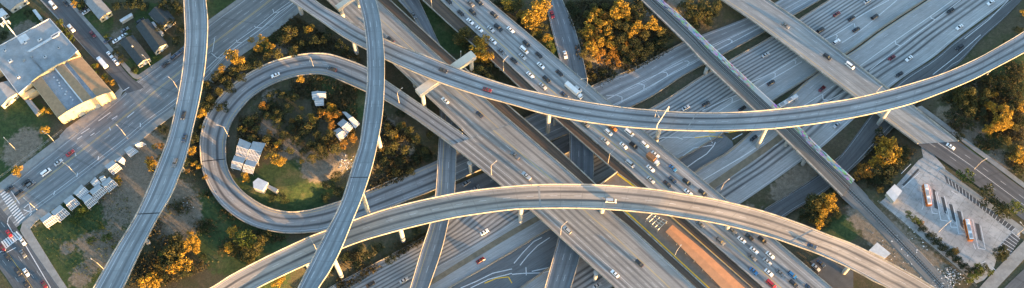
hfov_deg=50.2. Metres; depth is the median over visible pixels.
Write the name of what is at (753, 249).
car
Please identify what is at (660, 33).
tree
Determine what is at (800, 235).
deck joint
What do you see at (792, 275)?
car
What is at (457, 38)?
tree
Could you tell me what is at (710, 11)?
tree
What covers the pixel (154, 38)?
house
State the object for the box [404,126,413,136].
tree
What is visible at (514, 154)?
pickup truck
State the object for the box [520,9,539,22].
tree
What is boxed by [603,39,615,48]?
tree
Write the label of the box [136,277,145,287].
tree
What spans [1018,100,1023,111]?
tree
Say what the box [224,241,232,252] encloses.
tree
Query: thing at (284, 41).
tree
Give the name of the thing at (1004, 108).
tree
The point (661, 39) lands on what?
tree
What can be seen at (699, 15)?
tree
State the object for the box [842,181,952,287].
railway track
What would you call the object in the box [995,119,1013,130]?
tree
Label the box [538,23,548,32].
tree
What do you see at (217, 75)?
tree
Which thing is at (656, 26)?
tree
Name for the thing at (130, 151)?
ribbed shelter
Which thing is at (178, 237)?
tree
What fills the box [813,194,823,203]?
tree
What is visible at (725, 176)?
median ground
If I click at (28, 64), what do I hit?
warehouse
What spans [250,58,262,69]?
tree
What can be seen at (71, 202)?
ribbed shelter
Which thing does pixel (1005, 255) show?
tree
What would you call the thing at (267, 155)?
tree
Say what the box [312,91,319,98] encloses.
ribbed shelter
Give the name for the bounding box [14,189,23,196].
car
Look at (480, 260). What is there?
car
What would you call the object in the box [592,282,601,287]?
car
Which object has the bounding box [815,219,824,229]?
tree
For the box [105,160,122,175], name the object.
ribbed shelter
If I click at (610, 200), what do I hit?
van
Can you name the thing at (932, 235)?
shrub
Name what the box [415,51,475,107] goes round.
straddle bent
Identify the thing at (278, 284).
tree
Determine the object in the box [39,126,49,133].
tree
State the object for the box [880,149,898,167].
tree
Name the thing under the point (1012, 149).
tree
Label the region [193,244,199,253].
tree
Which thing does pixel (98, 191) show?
ribbed shelter
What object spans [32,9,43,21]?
shed
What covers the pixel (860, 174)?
tree
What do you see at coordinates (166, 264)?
tree
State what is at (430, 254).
street bridge
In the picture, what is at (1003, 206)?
tree
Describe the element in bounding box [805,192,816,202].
tree
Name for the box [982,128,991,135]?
tree
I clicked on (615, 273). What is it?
car
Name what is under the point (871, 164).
tree
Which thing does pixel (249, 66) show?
tree
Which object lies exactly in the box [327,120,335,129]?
tree
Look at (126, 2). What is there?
tree
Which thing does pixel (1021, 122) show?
tree
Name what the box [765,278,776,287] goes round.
van
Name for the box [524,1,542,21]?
tree
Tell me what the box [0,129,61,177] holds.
wire fence
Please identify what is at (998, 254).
tree
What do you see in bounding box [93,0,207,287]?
flyover ramp
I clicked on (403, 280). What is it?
car
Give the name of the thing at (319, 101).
ribbed shelter
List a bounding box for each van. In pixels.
[40,168,50,176]
[48,0,56,8]
[519,45,528,54]
[605,198,616,202]
[624,128,633,136]
[625,158,634,167]
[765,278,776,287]
[845,61,854,69]
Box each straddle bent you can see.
[335,0,359,17]
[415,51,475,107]
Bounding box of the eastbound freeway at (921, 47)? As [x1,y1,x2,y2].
[522,0,1007,287]
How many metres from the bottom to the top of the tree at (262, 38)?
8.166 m
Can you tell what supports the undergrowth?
on the ground at (294, 180)
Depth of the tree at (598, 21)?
621.06 m
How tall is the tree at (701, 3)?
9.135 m
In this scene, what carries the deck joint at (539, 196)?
on the flyover ramp at (869, 265)
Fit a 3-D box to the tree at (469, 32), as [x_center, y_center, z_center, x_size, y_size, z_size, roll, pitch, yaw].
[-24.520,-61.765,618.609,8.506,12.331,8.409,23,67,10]
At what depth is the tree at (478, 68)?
606.70 m
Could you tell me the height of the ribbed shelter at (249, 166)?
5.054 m
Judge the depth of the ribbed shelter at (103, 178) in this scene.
583.17 m
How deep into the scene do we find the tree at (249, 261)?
560.48 m
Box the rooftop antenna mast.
[0,17,16,36]
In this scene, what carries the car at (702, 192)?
on the northbound freeway deck at (734, 249)
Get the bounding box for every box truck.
[96,56,108,68]
[564,81,582,98]
[646,152,659,165]
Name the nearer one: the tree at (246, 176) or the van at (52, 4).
the tree at (246, 176)
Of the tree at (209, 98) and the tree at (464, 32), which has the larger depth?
the tree at (464, 32)
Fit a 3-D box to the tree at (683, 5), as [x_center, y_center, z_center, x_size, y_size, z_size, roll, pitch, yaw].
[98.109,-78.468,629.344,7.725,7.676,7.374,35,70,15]
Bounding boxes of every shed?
[0,8,9,19]
[25,99,40,116]
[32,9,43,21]
[253,178,268,193]
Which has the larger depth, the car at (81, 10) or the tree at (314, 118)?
the car at (81, 10)
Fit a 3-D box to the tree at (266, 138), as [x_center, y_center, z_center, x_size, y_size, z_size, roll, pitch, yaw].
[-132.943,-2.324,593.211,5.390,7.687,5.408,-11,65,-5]
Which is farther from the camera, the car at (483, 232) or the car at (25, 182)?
the car at (25, 182)
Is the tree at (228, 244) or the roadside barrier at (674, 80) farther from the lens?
the roadside barrier at (674, 80)
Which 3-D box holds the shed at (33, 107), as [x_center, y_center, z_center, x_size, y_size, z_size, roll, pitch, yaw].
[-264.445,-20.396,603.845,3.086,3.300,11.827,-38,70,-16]
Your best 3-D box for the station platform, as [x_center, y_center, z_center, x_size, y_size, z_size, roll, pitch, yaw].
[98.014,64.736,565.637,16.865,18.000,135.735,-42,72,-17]
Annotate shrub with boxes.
[877,186,883,192]
[905,210,911,217]
[909,215,919,223]
[927,231,936,240]
[930,237,938,245]
[937,242,944,250]
[947,248,955,256]
[955,256,963,263]
[968,266,976,277]
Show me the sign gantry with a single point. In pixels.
(667, 109)
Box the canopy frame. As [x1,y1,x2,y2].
[645,214,666,231]
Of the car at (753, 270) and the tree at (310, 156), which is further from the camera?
the tree at (310, 156)
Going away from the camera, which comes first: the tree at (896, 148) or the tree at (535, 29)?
the tree at (896, 148)
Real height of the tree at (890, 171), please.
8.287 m
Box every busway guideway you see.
[379,0,706,287]
[422,0,760,287]
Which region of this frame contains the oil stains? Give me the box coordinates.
[902,169,981,240]
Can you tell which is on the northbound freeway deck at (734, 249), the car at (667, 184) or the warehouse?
the car at (667, 184)
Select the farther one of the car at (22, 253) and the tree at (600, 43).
the tree at (600, 43)
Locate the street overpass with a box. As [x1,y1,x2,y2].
[721,0,957,143]
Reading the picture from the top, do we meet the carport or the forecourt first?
the carport
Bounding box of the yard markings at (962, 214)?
[901,164,1019,269]
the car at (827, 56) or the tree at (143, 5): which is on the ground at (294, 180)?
the tree at (143, 5)
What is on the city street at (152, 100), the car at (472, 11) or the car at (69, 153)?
the car at (69, 153)
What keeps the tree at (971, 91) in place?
on the ground at (294, 180)
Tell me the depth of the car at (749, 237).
564.35 m
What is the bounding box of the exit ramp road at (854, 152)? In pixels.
[681,0,1020,279]
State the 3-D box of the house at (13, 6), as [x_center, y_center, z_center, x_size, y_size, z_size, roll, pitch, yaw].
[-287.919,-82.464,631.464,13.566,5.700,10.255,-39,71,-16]
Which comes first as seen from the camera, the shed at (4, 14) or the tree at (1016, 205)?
the tree at (1016, 205)
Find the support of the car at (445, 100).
on the southbound freeway deck at (605, 243)
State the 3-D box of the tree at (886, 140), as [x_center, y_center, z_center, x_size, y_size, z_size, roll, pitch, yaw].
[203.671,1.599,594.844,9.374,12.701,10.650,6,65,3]
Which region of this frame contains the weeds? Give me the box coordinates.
[32,174,212,280]
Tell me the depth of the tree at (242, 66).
609.48 m
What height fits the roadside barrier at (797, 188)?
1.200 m
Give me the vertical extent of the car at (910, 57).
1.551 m
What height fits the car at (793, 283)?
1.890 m
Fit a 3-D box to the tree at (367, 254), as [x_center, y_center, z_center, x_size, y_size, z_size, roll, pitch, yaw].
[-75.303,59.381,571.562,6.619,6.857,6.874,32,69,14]
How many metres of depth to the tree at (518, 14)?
624.35 m
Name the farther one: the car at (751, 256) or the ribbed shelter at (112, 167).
the ribbed shelter at (112, 167)
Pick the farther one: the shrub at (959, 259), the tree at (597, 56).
the tree at (597, 56)
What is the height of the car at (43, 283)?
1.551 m
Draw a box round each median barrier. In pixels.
[449,0,924,287]
[520,81,806,287]
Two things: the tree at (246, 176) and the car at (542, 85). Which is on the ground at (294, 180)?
the tree at (246, 176)
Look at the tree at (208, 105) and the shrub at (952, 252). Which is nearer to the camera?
the shrub at (952, 252)
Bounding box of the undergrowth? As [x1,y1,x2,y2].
[130,0,1023,287]
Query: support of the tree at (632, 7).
on the ground at (294, 180)
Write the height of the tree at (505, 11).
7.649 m
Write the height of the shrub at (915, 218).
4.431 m
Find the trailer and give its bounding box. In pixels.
[267,185,278,193]
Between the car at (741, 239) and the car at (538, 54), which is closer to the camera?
the car at (741, 239)
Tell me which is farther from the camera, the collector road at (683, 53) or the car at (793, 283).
the collector road at (683, 53)
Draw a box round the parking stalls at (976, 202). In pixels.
[944,175,1014,230]
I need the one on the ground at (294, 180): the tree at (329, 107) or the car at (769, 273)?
the tree at (329, 107)
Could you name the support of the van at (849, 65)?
on the street overpass
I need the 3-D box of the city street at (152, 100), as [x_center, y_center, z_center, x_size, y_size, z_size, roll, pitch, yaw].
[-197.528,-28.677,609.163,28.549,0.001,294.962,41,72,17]
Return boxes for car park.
[810,256,852,287]
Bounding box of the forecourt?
[60,94,119,139]
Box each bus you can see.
[777,94,798,107]
[922,184,931,206]
[963,218,973,240]
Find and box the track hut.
[869,243,890,258]
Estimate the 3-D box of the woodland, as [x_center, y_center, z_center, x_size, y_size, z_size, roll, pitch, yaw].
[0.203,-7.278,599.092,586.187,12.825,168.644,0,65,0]
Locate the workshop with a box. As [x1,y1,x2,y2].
[0,81,18,108]
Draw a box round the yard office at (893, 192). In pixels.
[885,184,901,203]
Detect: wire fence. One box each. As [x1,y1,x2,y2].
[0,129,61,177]
[877,201,970,279]
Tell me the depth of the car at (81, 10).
630.71 m
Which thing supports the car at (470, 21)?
on the northbound freeway deck at (734, 249)
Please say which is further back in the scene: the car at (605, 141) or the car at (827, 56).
the car at (827, 56)
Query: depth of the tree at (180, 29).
621.30 m
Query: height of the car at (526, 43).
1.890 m
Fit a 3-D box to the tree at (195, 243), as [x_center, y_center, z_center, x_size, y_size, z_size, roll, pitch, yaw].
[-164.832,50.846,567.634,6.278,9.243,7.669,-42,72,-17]
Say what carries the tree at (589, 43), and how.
on the ground at (294, 180)
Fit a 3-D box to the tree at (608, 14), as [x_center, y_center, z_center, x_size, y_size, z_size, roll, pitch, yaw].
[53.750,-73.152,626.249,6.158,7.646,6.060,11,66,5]
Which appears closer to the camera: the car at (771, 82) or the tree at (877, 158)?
the tree at (877, 158)
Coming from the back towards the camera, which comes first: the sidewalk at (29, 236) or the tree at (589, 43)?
the tree at (589, 43)
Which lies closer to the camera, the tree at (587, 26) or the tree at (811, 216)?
the tree at (811, 216)
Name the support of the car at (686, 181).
on the northbound freeway deck at (734, 249)
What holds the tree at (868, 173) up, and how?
on the ground at (294, 180)
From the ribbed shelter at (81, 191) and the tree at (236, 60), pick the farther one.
the tree at (236, 60)
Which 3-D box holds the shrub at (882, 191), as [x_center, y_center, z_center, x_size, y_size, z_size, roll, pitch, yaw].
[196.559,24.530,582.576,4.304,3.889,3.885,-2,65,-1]
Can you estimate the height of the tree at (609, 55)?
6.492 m
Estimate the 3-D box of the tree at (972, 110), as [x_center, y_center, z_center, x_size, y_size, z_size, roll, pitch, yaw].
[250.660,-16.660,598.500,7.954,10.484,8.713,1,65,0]
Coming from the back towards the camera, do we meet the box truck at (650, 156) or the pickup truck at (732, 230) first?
the box truck at (650, 156)
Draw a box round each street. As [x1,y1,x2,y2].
[0,0,296,226]
[0,208,58,287]
[42,0,143,92]
[918,141,1023,219]
[1005,270,1023,287]
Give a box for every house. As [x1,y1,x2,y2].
[0,0,28,12]
[84,0,112,21]
[120,35,150,67]
[136,19,167,54]
[149,6,175,30]
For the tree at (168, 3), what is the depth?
626.27 m
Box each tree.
[12,165,23,174]
[12,169,20,177]
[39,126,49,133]
[40,106,50,112]
[56,19,63,26]
[79,204,88,212]
[101,233,111,241]
[112,1,121,10]
[122,0,133,9]
[128,0,141,8]
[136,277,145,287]
[137,1,149,10]
[139,271,157,287]
[144,159,154,167]
[148,161,157,171]
[150,276,161,287]
[153,262,163,272]
[155,23,164,30]
[156,272,168,286]
[157,0,171,10]
[157,248,168,261]
[158,255,182,272]
[160,245,176,259]
[163,18,175,25]
[165,247,182,264]
[167,241,186,257]
[167,261,181,274]
[168,231,182,244]
[171,0,183,10]
[171,3,183,15]
[174,253,192,271]
[175,23,184,34]
[179,239,192,253]
[179,263,194,276]
[187,234,200,249]
[188,146,195,155]
[190,132,198,143]
[190,160,201,168]
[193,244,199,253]
[197,107,206,118]
[201,101,214,112]
[202,80,210,89]
[206,94,215,102]
[210,71,222,81]
[214,87,222,95]
[214,101,229,112]
[215,63,225,73]
[220,75,230,85]
[223,49,238,63]
[224,80,235,92]
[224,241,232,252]
[225,226,237,237]
[229,53,245,64]
[229,67,239,74]
[233,73,246,81]
[233,229,254,246]
[236,62,246,71]
[240,172,248,181]
[240,248,255,261]
[241,234,256,248]
[243,58,253,69]
[245,257,254,266]
[249,241,263,256]
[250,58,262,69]
[253,42,262,51]
[257,34,268,43]
[257,234,267,245]
[258,101,268,109]
[262,134,271,143]
[264,153,274,158]
[265,42,275,53]
[269,151,279,164]
[270,278,282,287]
[271,118,282,128]
[272,49,282,58]
[273,139,281,146]
[275,156,286,165]
[276,36,288,45]
[282,25,297,40]
[286,147,294,153]
[288,45,297,56]
[296,75,304,82]
[300,123,311,133]
[303,24,314,33]
[306,152,317,163]
[308,35,320,44]
[309,116,317,123]
[314,143,326,154]
[318,109,330,118]
[320,32,331,42]
[320,178,334,189]
[324,112,334,120]
[326,102,332,111]
[326,130,335,136]
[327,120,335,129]
[329,143,341,154]
[331,110,341,117]
[334,37,349,53]
[339,139,347,148]
[348,133,356,142]
[362,250,373,262]
[385,129,397,139]
[395,121,405,130]
[400,145,409,154]
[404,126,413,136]
[411,133,420,144]
[420,152,433,161]
[452,33,461,44]
[455,28,468,40]
[461,37,471,47]
[463,26,476,37]
[469,45,488,58]
[472,63,487,75]
[473,36,483,44]
[474,34,490,49]
[476,49,493,60]
[482,73,493,78]
[486,62,496,72]
[500,5,513,13]
[501,0,515,10]
[507,1,521,13]
[513,0,523,8]
[516,10,523,16]
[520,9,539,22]
[521,17,530,27]
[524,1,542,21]
[524,11,539,29]
[529,30,538,39]
[531,25,541,35]
[532,1,547,15]
[536,0,552,11]
[537,12,546,21]
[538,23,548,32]
[542,33,552,41]
[545,41,554,47]
[577,28,587,38]
[579,48,587,58]
[583,21,594,31]
[583,40,594,49]
[584,28,594,40]
[586,43,598,55]
[587,12,597,21]
[591,6,603,16]
[592,28,602,37]
[592,52,600,60]
[595,18,605,27]
[595,36,604,47]
[597,48,605,56]
[599,21,611,31]
[600,10,610,20]
[602,24,612,35]
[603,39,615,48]
[604,32,613,39]
[607,14,615,25]
[607,51,615,57]
[609,6,620,19]
[610,45,617,52]
[611,0,628,13]
[613,19,622,29]
[614,35,624,45]
[618,44,629,54]
[619,7,630,18]
[621,22,632,31]
[624,14,632,21]
[626,48,638,58]
[627,4,636,13]
[628,37,639,47]
[630,23,640,33]
[633,1,646,14]
[633,20,644,28]
[634,11,643,19]
[635,44,643,54]
[638,48,651,60]
[640,30,649,40]
[644,20,655,29]
[645,42,656,52]
[648,16,657,25]
[651,22,661,30]
[656,28,665,36]
[656,35,666,44]
[662,31,673,42]
[676,1,689,10]
[684,0,693,9]
[685,9,697,18]
[690,3,702,14]
[693,11,703,21]
[698,0,711,12]
[699,10,711,23]
[703,7,714,17]
[710,10,719,17]
[713,0,721,10]
[798,201,815,221]
[804,197,821,211]
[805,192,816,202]
[805,208,818,223]
[807,206,821,218]
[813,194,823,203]
[815,210,827,222]
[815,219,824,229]
[819,205,828,214]
[822,195,834,208]
[825,200,838,212]
[829,193,837,201]
[852,167,864,179]
[856,163,866,171]
[860,165,871,178]
[864,167,875,177]
[868,159,878,169]
[872,154,882,166]
[873,163,888,179]
[874,136,887,146]
[874,145,892,157]
[875,127,886,140]
[878,136,896,152]
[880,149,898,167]
[884,140,902,156]
[885,164,897,178]
[892,158,905,169]
[894,146,908,157]
[943,110,954,119]
[944,92,955,103]
[950,104,960,115]
[953,87,960,94]
[953,92,968,104]
[954,114,965,125]
[955,168,975,183]
[957,97,971,109]
[958,87,969,101]
[963,105,976,119]
[965,87,977,98]
[965,120,976,130]
[965,273,975,282]
[969,95,977,104]
[971,269,981,279]
[974,263,984,273]
[975,107,987,120]
[978,95,988,105]
[978,183,999,206]
[980,88,991,98]
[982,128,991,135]
[983,100,991,108]
[984,79,998,92]
[985,123,999,132]
[988,102,997,112]
[989,138,1001,148]
[991,118,1005,131]
[992,112,1011,124]
[992,201,1010,218]
[992,246,1003,258]
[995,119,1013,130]
[997,79,1010,90]
[997,102,1013,115]
[999,245,1009,257]
[1005,101,1017,112]
[1005,199,1023,214]
[1007,88,1020,103]
[1008,143,1018,155]
[1008,145,1023,163]
[1013,113,1023,125]
[1013,164,1023,178]
[1014,82,1023,92]
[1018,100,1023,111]
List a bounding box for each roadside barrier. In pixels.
[329,0,828,287]
[457,0,819,180]
[514,42,682,123]
[765,155,840,208]
[784,102,917,216]
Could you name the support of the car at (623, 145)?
on the northbound freeway deck at (734, 249)
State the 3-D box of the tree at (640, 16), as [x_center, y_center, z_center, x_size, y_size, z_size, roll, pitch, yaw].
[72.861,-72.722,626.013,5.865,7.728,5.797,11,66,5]
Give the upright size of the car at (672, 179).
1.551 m
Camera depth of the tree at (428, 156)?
595.02 m
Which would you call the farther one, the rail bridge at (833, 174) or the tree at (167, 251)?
the rail bridge at (833, 174)
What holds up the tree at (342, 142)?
on the ground at (294, 180)
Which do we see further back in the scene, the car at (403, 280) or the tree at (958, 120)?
the tree at (958, 120)
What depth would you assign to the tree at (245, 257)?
563.56 m
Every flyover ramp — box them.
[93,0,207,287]
[210,183,935,287]
[289,0,1023,147]
[298,0,384,287]
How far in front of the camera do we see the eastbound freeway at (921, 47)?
619.52 m
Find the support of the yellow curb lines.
on the junction road at (540, 256)
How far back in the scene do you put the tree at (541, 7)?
621.19 m
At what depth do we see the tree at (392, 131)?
592.30 m
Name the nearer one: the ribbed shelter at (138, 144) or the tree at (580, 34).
the ribbed shelter at (138, 144)
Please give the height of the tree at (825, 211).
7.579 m
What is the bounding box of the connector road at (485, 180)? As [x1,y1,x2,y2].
[429,134,569,197]
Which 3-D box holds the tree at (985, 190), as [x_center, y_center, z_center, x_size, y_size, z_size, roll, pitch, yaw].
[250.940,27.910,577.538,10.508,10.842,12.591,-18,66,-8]
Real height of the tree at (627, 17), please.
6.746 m
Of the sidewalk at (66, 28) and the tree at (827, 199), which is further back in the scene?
the sidewalk at (66, 28)
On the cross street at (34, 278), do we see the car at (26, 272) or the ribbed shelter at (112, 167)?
the car at (26, 272)
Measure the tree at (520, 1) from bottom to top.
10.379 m
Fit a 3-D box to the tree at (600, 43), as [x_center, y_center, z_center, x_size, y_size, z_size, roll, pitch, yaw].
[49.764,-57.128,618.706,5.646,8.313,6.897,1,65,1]
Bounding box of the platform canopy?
[666,225,743,287]
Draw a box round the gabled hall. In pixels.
[31,56,116,123]
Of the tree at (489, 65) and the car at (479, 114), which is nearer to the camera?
the car at (479, 114)
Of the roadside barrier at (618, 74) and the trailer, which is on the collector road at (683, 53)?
the roadside barrier at (618, 74)
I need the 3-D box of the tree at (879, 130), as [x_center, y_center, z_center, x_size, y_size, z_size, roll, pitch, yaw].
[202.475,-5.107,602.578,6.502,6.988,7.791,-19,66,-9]
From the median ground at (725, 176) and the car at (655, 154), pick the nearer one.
the car at (655, 154)
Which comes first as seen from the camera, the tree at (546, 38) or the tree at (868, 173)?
the tree at (868, 173)
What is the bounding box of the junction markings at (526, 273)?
[461,132,777,287]
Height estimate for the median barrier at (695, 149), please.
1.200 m
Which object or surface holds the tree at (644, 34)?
on the ground at (294, 180)
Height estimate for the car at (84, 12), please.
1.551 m
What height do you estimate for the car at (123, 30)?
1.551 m
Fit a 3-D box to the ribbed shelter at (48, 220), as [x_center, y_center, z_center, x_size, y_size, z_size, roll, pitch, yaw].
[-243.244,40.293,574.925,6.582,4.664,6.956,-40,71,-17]
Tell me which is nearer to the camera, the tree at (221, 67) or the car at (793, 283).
the car at (793, 283)
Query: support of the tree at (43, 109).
on the ground at (294, 180)
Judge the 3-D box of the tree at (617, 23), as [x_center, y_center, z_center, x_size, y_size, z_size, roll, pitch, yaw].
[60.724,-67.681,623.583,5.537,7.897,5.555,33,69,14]
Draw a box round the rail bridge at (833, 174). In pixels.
[641,0,853,196]
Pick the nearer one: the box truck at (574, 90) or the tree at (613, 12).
the box truck at (574, 90)
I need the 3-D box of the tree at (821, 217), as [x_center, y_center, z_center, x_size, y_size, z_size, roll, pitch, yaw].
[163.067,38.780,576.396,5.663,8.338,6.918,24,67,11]
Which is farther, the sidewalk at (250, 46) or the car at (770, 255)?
the sidewalk at (250, 46)
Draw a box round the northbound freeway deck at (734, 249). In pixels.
[440,0,831,287]
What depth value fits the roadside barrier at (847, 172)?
596.43 m
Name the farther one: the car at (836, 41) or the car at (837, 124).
the car at (836, 41)
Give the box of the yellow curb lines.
[485,131,736,282]
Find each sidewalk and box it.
[0,83,122,191]
[20,108,173,287]
[40,0,109,74]
[66,0,170,79]
[208,0,241,23]
[209,8,298,82]
[917,106,1023,187]
[939,168,1023,233]
[980,241,1023,287]
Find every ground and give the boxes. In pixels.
[0,0,1023,287]
[430,167,625,285]
[709,135,782,188]
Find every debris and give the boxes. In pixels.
[338,154,353,171]
[872,232,946,277]
[932,267,964,287]
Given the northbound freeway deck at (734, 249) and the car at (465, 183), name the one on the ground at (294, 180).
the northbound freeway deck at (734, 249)
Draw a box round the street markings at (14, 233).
[0,2,292,287]
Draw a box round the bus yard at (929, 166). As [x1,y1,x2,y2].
[880,147,1019,282]
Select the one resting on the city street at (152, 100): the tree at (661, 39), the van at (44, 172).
the van at (44, 172)
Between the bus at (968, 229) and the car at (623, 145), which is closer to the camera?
the bus at (968, 229)
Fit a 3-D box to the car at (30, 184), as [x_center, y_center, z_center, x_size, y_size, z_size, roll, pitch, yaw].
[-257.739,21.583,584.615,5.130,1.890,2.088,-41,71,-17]
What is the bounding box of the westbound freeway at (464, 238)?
[332,0,922,287]
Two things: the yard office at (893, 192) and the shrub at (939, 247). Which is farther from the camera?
the yard office at (893, 192)
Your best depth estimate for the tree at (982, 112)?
597.72 m
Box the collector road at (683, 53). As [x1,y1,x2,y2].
[456,0,817,179]
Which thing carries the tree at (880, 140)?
on the ground at (294, 180)
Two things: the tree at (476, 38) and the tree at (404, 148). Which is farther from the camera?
the tree at (476, 38)
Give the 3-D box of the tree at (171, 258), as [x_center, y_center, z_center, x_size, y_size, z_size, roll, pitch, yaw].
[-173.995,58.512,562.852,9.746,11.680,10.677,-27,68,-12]
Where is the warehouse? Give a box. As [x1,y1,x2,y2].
[0,18,81,99]
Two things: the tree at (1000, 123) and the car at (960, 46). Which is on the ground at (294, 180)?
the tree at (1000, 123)
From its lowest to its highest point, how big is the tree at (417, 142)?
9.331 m
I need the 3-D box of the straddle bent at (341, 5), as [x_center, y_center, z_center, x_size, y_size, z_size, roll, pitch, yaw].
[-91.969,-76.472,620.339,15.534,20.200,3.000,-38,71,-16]
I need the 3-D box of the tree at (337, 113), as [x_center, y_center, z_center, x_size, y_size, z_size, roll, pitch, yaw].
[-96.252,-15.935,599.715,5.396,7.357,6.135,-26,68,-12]
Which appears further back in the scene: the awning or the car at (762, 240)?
the awning
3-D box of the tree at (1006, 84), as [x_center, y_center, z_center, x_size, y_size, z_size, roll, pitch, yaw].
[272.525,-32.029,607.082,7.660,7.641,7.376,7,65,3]
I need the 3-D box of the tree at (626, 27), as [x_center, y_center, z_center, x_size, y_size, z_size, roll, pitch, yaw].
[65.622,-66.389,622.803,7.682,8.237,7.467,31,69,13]
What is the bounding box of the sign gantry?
[656,106,668,128]
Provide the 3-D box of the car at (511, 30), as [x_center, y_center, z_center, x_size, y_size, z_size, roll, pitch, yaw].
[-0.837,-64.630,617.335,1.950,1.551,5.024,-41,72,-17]
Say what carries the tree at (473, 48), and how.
on the ground at (294, 180)
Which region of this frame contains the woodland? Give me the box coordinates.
[0,0,1023,275]
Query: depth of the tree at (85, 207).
576.51 m
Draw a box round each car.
[3,252,10,260]
[4,185,13,192]
[5,229,12,237]
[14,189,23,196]
[14,266,21,275]
[18,237,26,245]
[19,249,26,257]
[21,179,30,186]
[22,268,29,276]
[22,280,29,287]
[26,180,35,188]
[40,280,47,287]
[54,159,62,165]
[66,149,74,156]
[78,6,86,12]
[82,8,90,14]
[112,37,120,43]
[120,27,128,32]
[161,61,169,67]
[170,53,178,60]
[172,158,177,166]
[181,111,185,118]
[181,133,186,141]
[271,72,279,77]
[328,66,336,71]
[366,281,375,287]
[399,277,408,283]
[438,67,447,72]
[441,97,448,103]
[462,180,470,186]
[466,18,473,24]
[468,8,476,15]
[475,110,483,118]
[476,257,484,263]
[480,228,488,235]
[482,87,491,92]
[487,25,494,32]
[490,11,497,17]
[497,47,504,54]
[506,26,514,33]
[510,57,517,63]
[518,53,526,59]
[522,40,530,47]
[526,71,533,78]
[535,51,542,58]
[537,62,544,68]
[539,82,546,89]
[542,75,550,82]
[555,69,563,76]
[560,91,568,97]
[563,226,571,233]
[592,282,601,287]
[601,137,609,144]
[604,128,612,136]
[610,269,619,277]
[619,142,627,149]
[629,141,637,149]
[635,259,643,267]
[640,140,648,148]
[646,164,654,172]
[646,176,654,183]
[651,151,659,158]
[663,180,671,187]
[668,164,676,171]
[668,176,676,183]
[681,105,689,110]
[682,177,690,185]
[695,221,703,227]
[698,188,706,196]
[702,100,709,106]
[715,237,724,245]
[737,236,745,243]
[745,233,753,240]
[747,253,756,261]
[749,134,757,141]
[749,246,758,254]
[749,267,757,274]
[757,235,766,244]
[762,257,771,265]
[764,268,773,276]
[765,250,774,259]
[767,79,775,85]
[775,268,784,276]
[781,22,789,28]
[787,270,796,279]
[788,279,798,287]
[807,243,816,248]
[811,263,820,271]
[816,26,824,32]
[816,259,825,267]
[822,53,831,60]
[832,38,840,44]
[832,121,840,127]
[905,55,912,61]
[946,7,954,13]
[946,143,954,149]
[955,44,963,50]
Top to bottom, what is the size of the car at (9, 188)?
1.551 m
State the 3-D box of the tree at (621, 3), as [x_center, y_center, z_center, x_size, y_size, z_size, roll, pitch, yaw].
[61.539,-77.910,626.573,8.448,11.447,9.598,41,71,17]
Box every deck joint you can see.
[538,186,540,206]
[788,230,812,241]
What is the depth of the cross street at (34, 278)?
566.85 m
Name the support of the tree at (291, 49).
on the ground at (294, 180)
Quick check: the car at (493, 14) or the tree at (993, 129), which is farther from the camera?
the car at (493, 14)
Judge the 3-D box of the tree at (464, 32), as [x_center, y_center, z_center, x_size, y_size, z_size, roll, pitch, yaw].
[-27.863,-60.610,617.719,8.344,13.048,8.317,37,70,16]
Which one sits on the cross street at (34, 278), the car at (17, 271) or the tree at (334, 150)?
the car at (17, 271)
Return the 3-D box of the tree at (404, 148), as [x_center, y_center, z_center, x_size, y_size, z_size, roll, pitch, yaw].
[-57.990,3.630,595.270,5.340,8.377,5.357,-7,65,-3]
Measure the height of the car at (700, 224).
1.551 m
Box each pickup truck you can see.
[67,24,75,32]
[494,23,502,31]
[510,151,519,159]
[521,171,531,179]
[728,227,736,234]
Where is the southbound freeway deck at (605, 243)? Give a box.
[327,0,695,287]
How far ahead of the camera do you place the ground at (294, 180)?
593.80 m
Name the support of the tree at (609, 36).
on the ground at (294, 180)
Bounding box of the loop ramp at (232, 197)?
[200,53,471,233]
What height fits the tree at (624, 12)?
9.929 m
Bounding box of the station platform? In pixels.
[600,171,752,287]
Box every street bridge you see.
[398,0,458,287]
[545,0,593,287]
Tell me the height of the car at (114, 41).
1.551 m
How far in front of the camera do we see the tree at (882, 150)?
590.81 m
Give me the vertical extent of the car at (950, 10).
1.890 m
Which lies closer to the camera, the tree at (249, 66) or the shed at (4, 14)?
the tree at (249, 66)
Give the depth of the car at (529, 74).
604.59 m
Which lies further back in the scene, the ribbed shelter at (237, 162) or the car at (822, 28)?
the car at (822, 28)
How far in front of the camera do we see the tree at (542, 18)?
622.79 m
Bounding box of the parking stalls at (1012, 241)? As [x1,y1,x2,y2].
[1000,233,1019,253]
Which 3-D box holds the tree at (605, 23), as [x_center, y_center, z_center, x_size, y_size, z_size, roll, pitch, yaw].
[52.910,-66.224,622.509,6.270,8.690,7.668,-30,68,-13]
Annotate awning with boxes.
[151,21,163,36]
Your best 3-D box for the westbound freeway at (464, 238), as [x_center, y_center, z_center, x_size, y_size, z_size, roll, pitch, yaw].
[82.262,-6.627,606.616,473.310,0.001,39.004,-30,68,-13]
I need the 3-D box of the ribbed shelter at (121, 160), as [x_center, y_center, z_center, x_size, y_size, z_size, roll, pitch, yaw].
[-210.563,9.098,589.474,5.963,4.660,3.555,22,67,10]
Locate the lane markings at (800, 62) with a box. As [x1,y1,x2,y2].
[606,0,987,110]
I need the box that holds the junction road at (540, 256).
[451,134,732,287]
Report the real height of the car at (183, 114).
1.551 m
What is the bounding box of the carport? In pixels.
[120,13,133,23]
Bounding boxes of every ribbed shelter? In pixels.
[40,213,59,227]
[51,205,69,222]
[63,195,81,211]
[74,184,90,200]
[82,193,98,209]
[89,184,107,200]
[90,177,100,186]
[99,175,105,182]
[101,177,118,193]
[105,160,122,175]
[115,157,126,166]
[124,146,139,158]
[134,142,147,149]
[231,155,245,171]
[236,138,251,158]
[243,159,258,175]
[247,141,266,163]
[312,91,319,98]
[314,98,324,107]
[319,91,326,97]
[334,128,347,140]
[337,119,352,134]
[343,112,359,129]

